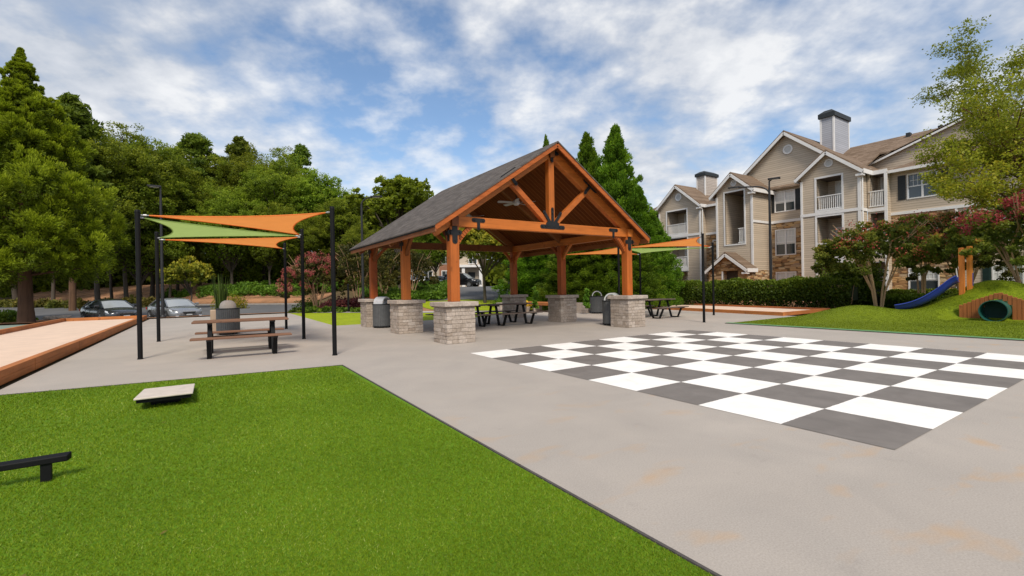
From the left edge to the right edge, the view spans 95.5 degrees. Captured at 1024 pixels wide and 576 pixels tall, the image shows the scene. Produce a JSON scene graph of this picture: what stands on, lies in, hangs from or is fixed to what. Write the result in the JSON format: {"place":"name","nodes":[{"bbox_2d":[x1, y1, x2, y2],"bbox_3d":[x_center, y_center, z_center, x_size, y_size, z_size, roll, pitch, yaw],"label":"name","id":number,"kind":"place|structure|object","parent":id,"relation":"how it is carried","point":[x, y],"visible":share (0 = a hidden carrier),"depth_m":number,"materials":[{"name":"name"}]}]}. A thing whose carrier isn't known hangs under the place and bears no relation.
{"place":"outdoors","nodes":[
{"label":"outdoors","id":0,"kind":"place"},
{"bbox_2d":[33,290,199,296],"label":"straw bank","id":1,"kind":"structure","parent":0,"point":[90,293],"depth_m":67.23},
{"bbox_2d":[0,312,284,325],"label":"straw bed","id":2,"kind":"object","parent":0,"point":[153,318],"visible":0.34,"depth_m":27.21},
{"bbox_2d":[0,304,299,319],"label":"parking lot","id":3,"kind":"structure","parent":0,"point":[41,313],"depth_m":42.68,"materials":[{"name":"grey asphalt"}]},
{"bbox_2d":[79,299,136,317],"bbox_3d":[-25.741,1.479,29.786,4.900,1.540,2.140,-1,0,31],"label":"parked car","id":4,"kind":"object","parent":3,"relation":"on","point":[107,307],"visible":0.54,"depth_m":29.02,"materials":[{"name":"grey paint"}]},
{"bbox_2d":[146,298,201,317],"bbox_3d":[-22.005,1.409,30.284,4.900,1.540,2.140,-1,0,36],"label":"parked car","id":5,"kind":"object","parent":3,"relation":"on","point":[174,307],"visible":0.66,"depth_m":29.42,"materials":[{"name":"grey paint"}]},
{"bbox_2d":[33,283,276,292],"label":"straw bank","id":6,"kind":"structure","parent":0,"point":[195,287],"depth_m":68.29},
{"bbox_2d":[34,292,330,300],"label":"straw bank","id":7,"kind":"structure","parent":0,"point":[63,298],"depth_m":58.20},
{"bbox_2d":[82,293,330,303],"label":"straw bank","id":8,"kind":"structure","parent":0,"point":[253,300],"depth_m":51.59,"materials":[{"name":"plant"}]},
{"bbox_2d":[291,312,501,325],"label":"lawn","id":9,"kind":"structure","parent":0,"point":[348,319],"depth_m":23.70,"materials":[{"name":"green plant"}]},
{"bbox_2d":[360,195,381,298],"bbox_3d":[-8.352,-1.959,27.573,1.390,6.980,0.332,-1,0,2],"label":"street lamp","id":10,"kind":"object","parent":9,"relation":"on","point":[362,254],"visible":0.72,"depth_m":27.53,"materials":[{"name":"black metal"}]},
{"bbox_2d":[0,282,810,389],"bbox_3d":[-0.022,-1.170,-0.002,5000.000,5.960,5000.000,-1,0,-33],"label":"ground","id":11,"kind":"structure","parent":0,"point":[351,295],"depth_m":15.35,"materials":[{"name":"soil"}]},
{"bbox_2d":[0,47,130,322],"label":"cedar tree","id":12,"kind":"object","parent":11,"relation":"on","point":[40,138],"visible":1,"depth_m":27.41,"materials":[{"name":"green plant"}]},
{"bbox_2d":[47,92,116,310],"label":"pine tree","id":13,"kind":"object","parent":11,"relation":"on","point":[74,107],"visible":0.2,"depth_m":46.87,"materials":[{"name":"green plant"}]},
{"bbox_2d":[15,111,184,299],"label":"broadleaf tree","id":14,"kind":"object","parent":11,"relation":"on","point":[113,164],"visible":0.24,"depth_m":49.95,"materials":[{"name":"green plant"}]},
{"bbox_2d":[80,132,195,298],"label":"broadleaf tree","id":15,"kind":"object","parent":11,"relation":"on","point":[166,151],"visible":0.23,"depth_m":53.70,"materials":[{"name":"green plant"}]},
{"bbox_2d":[147,184,166,318],"bbox_3d":[-20.027,-2.026,26.225,0.770,7.553,0.331,-1,0,-33],"label":"street lamp","id":16,"kind":"object","parent":11,"relation":"on","point":[162,315],"visible":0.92,"depth_m":26.29,"materials":[{"name":"black metal"}]},
{"bbox_2d":[105,180,210,296],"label":"broadleaf tree","id":17,"kind":"object","parent":11,"relation":"on","point":[130,262],"visible":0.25,"depth_m":53.55,"materials":[{"name":"green plant"}]},
{"bbox_2d":[127,210,215,297],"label":"broadleaf tree","id":18,"kind":"object","parent":11,"relation":"on","point":[189,252],"visible":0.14,"depth_m":55.57,"materials":[{"name":"green plant"}]},
{"bbox_2d":[123,135,220,297],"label":"broadleaf tree","id":19,"kind":"object","parent":11,"relation":"on","point":[185,172],"visible":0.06,"depth_m":58.55,"materials":[{"name":"green plant"}]},
{"bbox_2d":[159,255,215,300],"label":"yellow tree","id":20,"kind":"object","parent":11,"relation":"on","point":[181,270],"visible":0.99,"depth_m":44.04,"materials":[{"name":"green plant"}]},
{"bbox_2d":[173,132,220,285],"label":"pine tree","id":21,"kind":"object","parent":11,"relation":"on","point":[195,144],"visible":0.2,"depth_m":63.80,"materials":[{"name":"green plant"}]},
{"bbox_2d":[182,153,248,282],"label":"broadleaf tree","id":22,"kind":"object","parent":11,"relation":"on","point":[206,161],"visible":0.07,"depth_m":63.21,"materials":[{"name":"green plant"}]},
{"bbox_2d":[165,182,267,283],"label":"broadleaf tree","id":23,"kind":"object","parent":11,"relation":"on","point":[233,256],"visible":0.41,"depth_m":57.34,"materials":[{"name":"green plant"}]},
{"bbox_2d":[214,135,256,281],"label":"pine tree","id":24,"kind":"object","parent":11,"relation":"on","point":[237,148],"visible":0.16,"depth_m":68.06,"materials":[{"name":"green plant"}]},
{"bbox_2d":[193,142,300,281],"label":"broadleaf tree","id":25,"kind":"object","parent":11,"relation":"on","point":[239,163],"visible":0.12,"depth_m":63.84,"materials":[{"name":"green plant"}]},
{"bbox_2d":[0,231,507,297],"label":"distant woods","id":26,"kind":"object","parent":11,"relation":"on","point":[495,274],"visible":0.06,"depth_m":72.81,"materials":[{"name":"plant"}]},
{"bbox_2d":[160,278,356,297],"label":"ivy bank","id":27,"kind":"structure","parent":11,"relation":"on","point":[263,288],"depth_m":55.77,"materials":[{"name":"green plant"}]},
{"bbox_2d":[237,202,286,284],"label":"broadleaf tree","id":28,"kind":"object","parent":11,"relation":"on","point":[270,260],"visible":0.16,"depth_m":56.14,"materials":[{"name":"green plant"}]},
{"bbox_2d":[215,146,332,263],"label":"broadleaf tree","id":29,"kind":"object","parent":11,"relation":"on","point":[257,181],"visible":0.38,"depth_m":59.63,"materials":[{"name":"green plant"}]},
{"bbox_2d":[202,253,366,288],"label":"undergrowth","id":30,"kind":"object","parent":11,"relation":"on","point":[253,277],"visible":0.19,"depth_m":63.42,"materials":[{"name":"green plant"}]},
{"bbox_2d":[261,206,330,264],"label":"broadleaf tree","id":31,"kind":"object","parent":11,"relation":"on","point":[313,242],"visible":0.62,"depth_m":54.95,"materials":[{"name":"green plant"}]},
{"bbox_2d":[287,143,315,182],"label":"pine tree","id":32,"kind":"object","parent":11,"relation":"on","point":[303,150],"visible":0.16,"depth_m":67.95,"materials":[{"name":"green plant"}]},
{"bbox_2d":[287,167,359,253],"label":"broadleaf tree","id":33,"kind":"object","parent":11,"relation":"on","point":[309,201],"visible":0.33,"depth_m":60.78,"materials":[{"name":"green plant"}]},
{"bbox_2d":[310,195,365,264],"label":"broadleaf tree","id":34,"kind":"object","parent":11,"relation":"on","point":[344,219],"visible":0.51,"depth_m":56.86,"materials":[{"name":"green plant"}]},
{"bbox_2d":[335,221,390,267],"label":"broadleaf tree","id":35,"kind":"object","parent":11,"relation":"on","point":[351,236],"visible":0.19,"depth_m":46.05,"materials":[{"name":"green plant"}]},
{"bbox_2d":[358,248,400,291],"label":"tree","id":36,"kind":"object","parent":11,"relation":"on","point":[388,253],"visible":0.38,"depth_m":36.37,"materials":[{"name":"green plant"}]},
{"bbox_2d":[343,174,433,288],"bbox_3d":[-10.320,-4.714,41.115,9.134,11.362,7.849,-1,0,23],"label":"broadleaf tree","id":37,"kind":"object","parent":11,"relation":"on","point":[400,194],"visible":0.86,"depth_m":39.07,"materials":[{"name":"green plant"}]},
{"bbox_2d":[355,280,447,300],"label":"ivy slope","id":38,"kind":"structure","parent":11,"relation":"on","point":[436,291],"depth_m":37.72,"materials":[{"name":"green plant"}]},
{"bbox_2d":[384,250,439,290],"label":"tree","id":39,"kind":"object","parent":11,"relation":"on","point":[428,265],"visible":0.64,"depth_m":37.59,"materials":[{"name":"green plant"}]},
{"bbox_2d":[412,232,465,279],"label":"broadleaf tree","id":40,"kind":"object","parent":11,"relation":"on","point":[437,258],"visible":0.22,"depth_m":50.97,"materials":[{"name":"green plant"}]},
{"bbox_2d":[411,253,482,286],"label":"distant house","id":41,"kind":"structure","parent":11,"relation":"on","point":[471,269],"depth_m":68.22,"materials":[{"name":"white paint"}]},
{"bbox_2d":[437,228,509,302],"bbox_3d":[-1.706,-2.251,36.610,7.269,7.414,7.262,-1,0,35],"label":"yellow tree","id":42,"kind":"object","parent":11,"relation":"on","point":[473,236],"visible":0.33,"depth_m":35.05,"materials":[{"name":"green plant"}]},
{"bbox_2d":[490,254,555,308],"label":"conifer","id":43,"kind":"object","parent":11,"relation":"on","point":[526,274],"visible":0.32,"depth_m":30.73,"materials":[{"name":"green plant"}]},
{"bbox_2d":[528,251,606,310],"bbox_3d":[3.742,-1.173,28.769,5.928,5.451,5.001,-1,0,-17],"label":"conifer","id":44,"kind":"object","parent":11,"relation":"on","point":[572,272],"visible":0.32,"depth_m":27.86,"materials":[{"name":"green plant"}]},
{"bbox_2d":[576,131,599,180],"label":"conifer","id":45,"kind":"object","parent":11,"relation":"on","point":[587,154],"visible":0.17,"depth_m":32.97,"materials":[{"name":"green plant"}]},
{"bbox_2d":[569,247,643,301],"bbox_3d":[5.510,-1.507,28.554,5.886,6.186,5.805,-1,0,-32],"label":"conifer","id":46,"kind":"object","parent":11,"relation":"on","point":[597,279],"visible":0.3,"depth_m":27.16,"materials":[{"name":"green plant"}]},
{"bbox_2d":[594,123,664,289],"bbox_3d":[6.953,-4.562,30.956,7.377,12.854,6.224,-1,0,-15],"label":"conifer","id":47,"kind":"object","parent":11,"relation":"on","point":[614,171],"visible":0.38,"depth_m":30.17,"materials":[{"name":"green plant"}]},
{"bbox_2d":[595,244,676,307],"bbox_3d":[7.034,-1.125,28.037,5.232,5.267,5.160,-1,0,27],"label":"conifer","id":48,"kind":"object","parent":11,"relation":"on","point":[647,273],"visible":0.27,"depth_m":27.04,"materials":[{"name":"green plant"}]},
{"bbox_2d":[624,184,681,306],"bbox_3d":[8.190,-2.532,30.012,5.112,8.289,6.060,-1,0,14],"label":"conifer","id":49,"kind":"object","parent":11,"relation":"on","point":[649,227],"visible":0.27,"depth_m":29.20,"materials":[{"name":"green plant"}]},
{"bbox_2d":[652,218,689,304],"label":"conifer","id":50,"kind":"object","parent":11,"relation":"on","point":[677,270],"visible":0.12,"depth_m":30.16,"materials":[{"name":"green plant"}]},
{"bbox_2d":[652,303,829,315],"bbox_3d":[8.221,1.112,31.762,4.157,0.150,25.432,-1,0,-23],"label":"bocce court","id":51,"kind":"object","parent":11,"relation":"on","point":[763,310],"visible":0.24,"depth_m":22.83,"materials":[{"name":"beige sand"}]},
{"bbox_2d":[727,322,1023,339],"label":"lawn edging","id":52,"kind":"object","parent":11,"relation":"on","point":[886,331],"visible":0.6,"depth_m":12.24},
{"bbox_2d":[907,15,1023,217],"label":"locust tree","id":53,"kind":"object","parent":11,"relation":"on","point":[995,157],"visible":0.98,"depth_m":19.12,"materials":[{"name":"green plant"}]},
{"bbox_2d":[429,286,507,300],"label":"back drive","id":54,"kind":"structure","parent":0,"point":[473,293],"depth_m":40.95,"materials":[{"name":"concrete"}]},
{"bbox_2d":[442,273,481,286],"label":"parked car","id":55,"kind":"object","parent":54,"relation":"on","point":[467,280],"visible":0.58,"depth_m":54.96,"materials":[{"name":"black metal"}]},
{"bbox_2d":[422,300,545,310],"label":"back lawn","id":56,"kind":"structure","parent":0,"point":[428,306],"depth_m":34.83,"materials":[{"name":"green plant"}]},
{"bbox_2d":[0,309,1023,575],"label":"plaza","id":57,"kind":"structure","parent":0,"point":[724,493],"depth_m":3.99,"materials":[{"name":"concrete"}]},
{"bbox_2d":[0,315,146,385],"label":"bocce court","id":58,"kind":"object","parent":57,"relation":"on","point":[25,349],"visible":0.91,"depth_m":13.97,"materials":[{"name":"beige sand"}]},
{"bbox_2d":[134,209,143,359],"bbox_3d":[-8.010,-0.077,9.980,0.110,3.212,0.110,-1,0,-33],"label":"shade post","id":59,"kind":"object","parent":57,"relation":"on","point":[138,286],"visible":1,"depth_m":9.95,"materials":[{"name":"black metal"}]},
{"bbox_2d":[140,217,297,238],"bbox_3d":[-7.738,-1.511,12.737,3.495,0.098,4.191,-1,0,-33],"label":"shade sail","id":60,"kind":"object","parent":59,"relation":"attached to","point":[179,229],"visible":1,"depth_m":12.31,"materials":[{"name":"green fabric"}]},
{"bbox_2d":[142,211,329,235],"bbox_3d":[-6.456,-1.562,10.853,3.494,0.117,4.112,-1,0,-33],"label":"shade sail","id":61,"kind":"object","parent":59,"relation":"attached to","point":[283,223],"visible":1,"depth_m":10.78,"materials":[{"name":"orange fabric"}]},
{"bbox_2d":[154,232,160,341],"bbox_3d":[-10.341,-0.041,13.570,0.110,3.212,0.110,-1,0,-33],"label":"shade post","id":62,"kind":"object","parent":57,"relation":"on","point":[157,286],"visible":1,"depth_m":13.54,"materials":[{"name":"black metal"}]},
{"bbox_2d":[210,273,229,330],"bbox_3d":[-10.454,0.517,16.701,0.660,2.088,0.662,-1,0,-33],"label":"planter","id":63,"kind":"object","parent":57,"relation":"on","point":[220,295],"visible":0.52,"depth_m":16.61,"materials":[{"name":"beige"}]},
{"bbox_2d":[215,300,239,334],"bbox_3d":[-9.513,0.979,15.578,0.716,1.135,0.716,-1,0,-33],"label":"litter bin","id":64,"kind":"object","parent":57,"relation":"on","point":[227,309],"visible":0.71,"depth_m":15.33,"materials":[{"name":"metal"}]},
{"bbox_2d":[189,317,291,358],"bbox_3d":[-6.220,1.107,10.717,1.880,0.774,2.014,-1,0,-31],"label":"picnic table","id":65,"kind":"object","parent":57,"relation":"on","point":[271,335],"visible":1,"depth_m":10.39,"materials":[{"name":"brown wood"}]},
{"bbox_2d":[283,243,287,328],"bbox_3d":[-8.453,-0.083,17.354,0.110,3.212,0.110,-1,0,-33],"label":"shade post","id":66,"kind":"object","parent":57,"relation":"on","point":[285,285],"visible":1,"depth_m":17.32,"materials":[{"name":"black metal"}]},
{"bbox_2d":[300,229,305,338],"bbox_3d":[-6.109,-0.119,13.582,0.110,3.212,0.110,-1,0,-33],"label":"shade post","id":67,"kind":"object","parent":57,"relation":"on","point":[302,281],"visible":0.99,"depth_m":13.54,"materials":[{"name":"black metal"}]},
{"bbox_2d":[159,236,299,248],"bbox_3d":[-8.770,-1.441,14.501,3.584,0.050,4.351,-1,0,-33],"label":"shade sail","id":68,"kind":"object","parent":67,"relation":"attached to","point":[268,242],"visible":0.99,"depth_m":14.23,"materials":[{"name":"fabric"}]},
{"bbox_2d":[330,206,336,355],"bbox_3d":[-3.856,-0.154,10.037,0.110,3.212,0.110,-1,0,-33],"label":"shade post","id":69,"kind":"object","parent":57,"relation":"on","point":[333,286],"visible":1,"depth_m":10.00,"materials":[{"name":"black metal"}]},
{"bbox_2d":[0,365,715,575],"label":"turf base","id":70,"kind":"object","parent":57,"relation":"on","point":[343,558],"visible":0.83,"depth_m":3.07,"materials":[{"name":"green plant"}]},
{"bbox_2d":[0,451,71,482],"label":"bench","id":71,"kind":"object","parent":70,"relation":"on","point":[44,462],"visible":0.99,"depth_m":3.47,"materials":[{"name":"black metal"}]},
{"bbox_2d":[133,384,194,404],"bbox_3d":[-4.537,1.390,6.122,0.580,0.165,1.150,-1,0,-33],"label":"toss board","id":72,"kind":"object","parent":70,"relation":"on","point":[165,395],"visible":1,"depth_m":5.84,"materials":[{"name":"beige wood"}]},
{"bbox_2d":[1,365,721,575],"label":"turf edging","id":73,"kind":"object","parent":70,"relation":"on","point":[675,552],"visible":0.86,"depth_m":3.28,"materials":[{"name":"concrete"}]},
{"bbox_2d":[372,297,390,327],"bbox_3d":[-4.793,0.890,17.194,0.716,1.132,0.716,-1,0,22],"label":"litter bin","id":74,"kind":"object","parent":57,"relation":"on","point":[381,312],"visible":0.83,"depth_m":16.91,"materials":[{"name":"metal"}]},
{"bbox_2d":[349,141,650,343],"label":"pavilion","id":75,"kind":"structure","parent":57,"relation":"on","point":[575,206],"depth_m":15.15,"materials":[{"name":"wood"}]},
{"bbox_2d":[475,303,542,325],"bbox_3d":[-0.181,0.981,17.779,1.880,0.774,2.014,-1,0,-34],"label":"picnic table","id":76,"kind":"object","parent":57,"relation":"on","point":[509,312],"visible":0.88,"depth_m":17.60,"materials":[{"name":"black metal"}]},
{"bbox_2d":[496,301,589,312],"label":"seat wall","id":77,"kind":"structure","parent":57,"relation":"on","point":[580,308],"depth_m":25.17,"materials":[{"name":"stone"}]},
{"bbox_2d":[590,291,603,313],"bbox_3d":[4.292,0.709,23.486,0.716,1.132,0.716,-1,0,9],"label":"litter bin","id":78,"kind":"object","parent":57,"relation":"on","point":[595,304],"visible":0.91,"depth_m":23.19,"materials":[{"name":"metal"}]},
{"bbox_2d":[602,293,617,324],"bbox_3d":[3.538,0.737,16.364,0.716,1.132,0.716,-1,0,27],"label":"litter bin","id":79,"kind":"object","parent":57,"relation":"on","point":[606,303],"visible":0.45,"depth_m":16.14,"materials":[{"name":"metal"}]},
{"bbox_2d":[644,298,688,318],"bbox_3d":[6.122,0.861,19.899,1.880,0.774,2.014,-1,0,-36],"label":"picnic table","id":80,"kind":"object","parent":57,"relation":"on","point":[650,310],"visible":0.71,"depth_m":19.58,"materials":[{"name":"black metal"}]},
{"bbox_2d":[701,233,704,321],"bbox_3d":[6.902,-0.366,16.773,0.110,3.212,0.110,-1,0,-33],"label":"shade post","id":81,"kind":"object","parent":57,"relation":"on","point":[703,274],"visible":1,"depth_m":16.73,"materials":[{"name":"black metal"}]},
{"bbox_2d":[632,237,711,247],"bbox_3d":[7.256,-1.821,19.477,3.574,0.136,4.014,-1,0,-33],"label":"shade sail","id":82,"kind":"object","parent":81,"relation":"attached to","point":[690,242],"visible":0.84,"depth_m":18.95,"materials":[{"name":"orange fabric"}]},
{"bbox_2d":[472,330,1023,449],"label":"chessboard","id":83,"kind":"object","parent":57,"relation":"on","point":[891,397],"visible":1,"depth_m":6.94,"materials":[{"name":"paint"}]},
{"bbox_2d":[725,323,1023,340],"bbox_3d":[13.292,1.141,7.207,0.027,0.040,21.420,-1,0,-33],"label":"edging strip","id":84,"kind":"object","parent":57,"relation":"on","point":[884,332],"visible":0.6,"depth_m":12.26,"materials":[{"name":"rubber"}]},
{"bbox_2d":[0,0,1023,259],"label":"sky","id":85,"kind":"structure","parent":0,"point":[447,93],"materials":[{"name":"blue"}]},
{"bbox_2d":[689,300,832,308],"bbox_3d":[20.096,0.974,26.417,13.400,0.001,26.000,-1,0,-33],"label":"planting bed","id":86,"kind":"object","parent":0,"point":[765,304],"depth_m":31.18,"materials":[{"name":"soil"}]},
{"bbox_2d":[728,177,780,305],"bbox_3d":[14.302,-2.633,27.395,2.740,7.430,0.332,-1,0,32],"label":"street lamp","id":87,"kind":"object","parent":86,"relation":"on","point":[768,190],"visible":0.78,"depth_m":26.93,"materials":[{"name":"black metal"}]},
{"bbox_2d":[669,275,864,308],"bbox_3d":[13.126,0.297,27.900,2.044,1.932,13.178,-1,0,-33],"label":"hedge","id":88,"kind":"object","parent":86,"relation":"on","point":[799,290],"visible":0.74,"depth_m":24.87,"materials":[{"name":"green plant"}]},
{"bbox_2d":[811,258,888,306],"bbox_3d":[17.762,-0.323,24.529,3.185,2.735,3.399,-1,0,-33],"label":"evergreen shrub","id":89,"kind":"object","parent":86,"relation":"on","point":[839,274],"visible":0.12,"depth_m":23.76,"materials":[{"name":"green plant"}]},
{"bbox_2d":[835,280,886,306],"bbox_3d":[17.947,0.366,23.925,2.053,1.622,1.768,-1,0,-33],"label":"hedge","id":90,"kind":"object","parent":86,"relation":"on","point":[870,300],"visible":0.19,"depth_m":23.09,"materials":[{"name":"green plant"}]},
{"bbox_2d":[811,213,957,306],"bbox_3d":[16.500,-1.145,20.970,5.090,4.427,5.459,-1,0,-33],"label":"crape myrtle","id":91,"kind":"object","parent":86,"relation":"on","point":[903,247],"visible":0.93,"depth_m":20.13,"materials":[{"name":"green plant"}]},
{"bbox_2d":[879,292,946,308],"bbox_3d":[19.406,0.663,22.184,1.989,0.946,2.641,-1,0,-33],"label":"hedge","id":92,"kind":"object","parent":86,"relation":"on","point":[892,300],"visible":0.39,"depth_m":22.18,"materials":[{"name":"green plant"}]},
{"bbox_2d":[880,209,953,292],"bbox_3d":[22.469,-1.664,25.399,4.144,5.207,4.221,-1,0,-32],"label":"crape myrtle","id":93,"kind":"object","parent":86,"relation":"on","point":[921,218],"visible":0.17,"depth_m":25.23,"materials":[{"name":"green plant"}]},
{"bbox_2d":[886,288,957,294],"bbox_3d":[25.139,0.479,27.100,1.853,1.106,5.342,-1,0,-33],"label":"hedge","id":94,"kind":"object","parent":86,"relation":"on","point":[929,290],"visible":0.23,"depth_m":27.97,"materials":[{"name":"green plant"}]},
{"bbox_2d":[901,207,1023,289],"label":"crape myrtle","id":95,"kind":"object","parent":86,"relation":"on","point":[945,218],"visible":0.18,"depth_m":22.69,"materials":[{"name":"green plant"}]},
{"bbox_2d":[653,109,1023,301],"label":"apartment building","id":96,"kind":"structure","parent":0,"point":[826,184],"depth_m":35.11,"materials":[{"name":"beige"}]},
{"bbox_2d":[774,189,795,212],"bbox_3d":[21.042,-6.699,35.852,0.100,1.630,1.530,-1,0,-33],"label":"window","id":97,"kind":"structure","parent":96,"relation":"in","point":[780,199],"depth_m":35.84,"materials":[{"name":"white glass"}]},
{"bbox_2d":[775,228,795,255],"bbox_3d":[21.100,-3.545,35.858,0.100,2.020,1.530,-1,0,-33],"label":"window","id":98,"kind":"structure","parent":96,"relation":"in","point":[786,238],"depth_m":35.84,"materials":[{"name":"white glass"}]},
{"bbox_2d":[907,169,937,199],"bbox_3d":[25.578,-6.435,28.982,0.100,1.600,1.510,-1,0,-33],"label":"window","id":99,"kind":"structure","parent":96,"relation":"in","point":[915,187],"depth_m":29.19,"materials":[{"name":"white glass"}]},
{"bbox_2d":[908,267,939,289],"bbox_3d":[25.670,-0.541,28.982,0.100,1.450,1.510,-1,0,-33],"label":"window","id":100,"kind":"structure","parent":96,"relation":"in","point":[932,279],"depth_m":28.81,"materials":[{"name":"white glass"}]},
{"bbox_2d":[732,280,1023,338],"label":"play mound","id":101,"kind":"object","parent":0,"point":[961,300],"visible":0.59,"depth_m":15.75,"materials":[{"name":"green plant"}]},
{"bbox_2d":[894,275,958,309],"bbox_3d":[15.273,0.209,17.107,0.770,1.288,1.814,-1,0,-40],"label":"slide","id":102,"kind":"object","parent":101,"relation":"on","point":[942,288],"visible":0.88,"depth_m":16.84,"materials":[{"name":"blue plastic"}]},
{"bbox_2d":[958,246,973,294],"bbox_3d":[16.086,-0.595,16.482,0.468,1.770,0.196,-1,0,3],"label":"play gateway","id":103,"kind":"object","parent":101,"relation":"on","point":[969,266],"visible":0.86,"depth_m":16.44,"materials":[{"name":"orange wood"}]},
{"bbox_2d":[924,189,1023,282],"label":"crape myrtle","id":104,"kind":"object","parent":101,"relation":"on","point":[988,232],"visible":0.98,"depth_m":16.29,"materials":[{"name":"green plant"}]},
{"bbox_2d":[959,293,1023,320],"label":"play tunnel","id":105,"kind":"structure","parent":101,"relation":"on","point":[1004,306],"depth_m":15.14,"materials":[{"name":"brown wood"}]},
{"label":"bed by path","id":106,"kind":"structure","parent":0,"visible":0},
{"bbox_2d":[275,250,355,306],"bbox_3d":[-13.989,-0.353,33.063,5.234,4.599,5.150,-1,0,-33],"label":"crape myrtle","id":107,"kind":"object","parent":106,"relation":"on","point":[311,272],"visible":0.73,"depth_m":32.21,"materials":[{"name":"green plant"}]},
{"bbox_2d":[321,241,396,303],"bbox_3d":[-10.933,-0.901,32.974,4.861,4.982,5.069,-1,0,-33],"label":"tree","id":108,"kind":"object","parent":106,"relation":"on","point":[346,255],"visible":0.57,"depth_m":32.35,"materials":[{"name":"green plant"}]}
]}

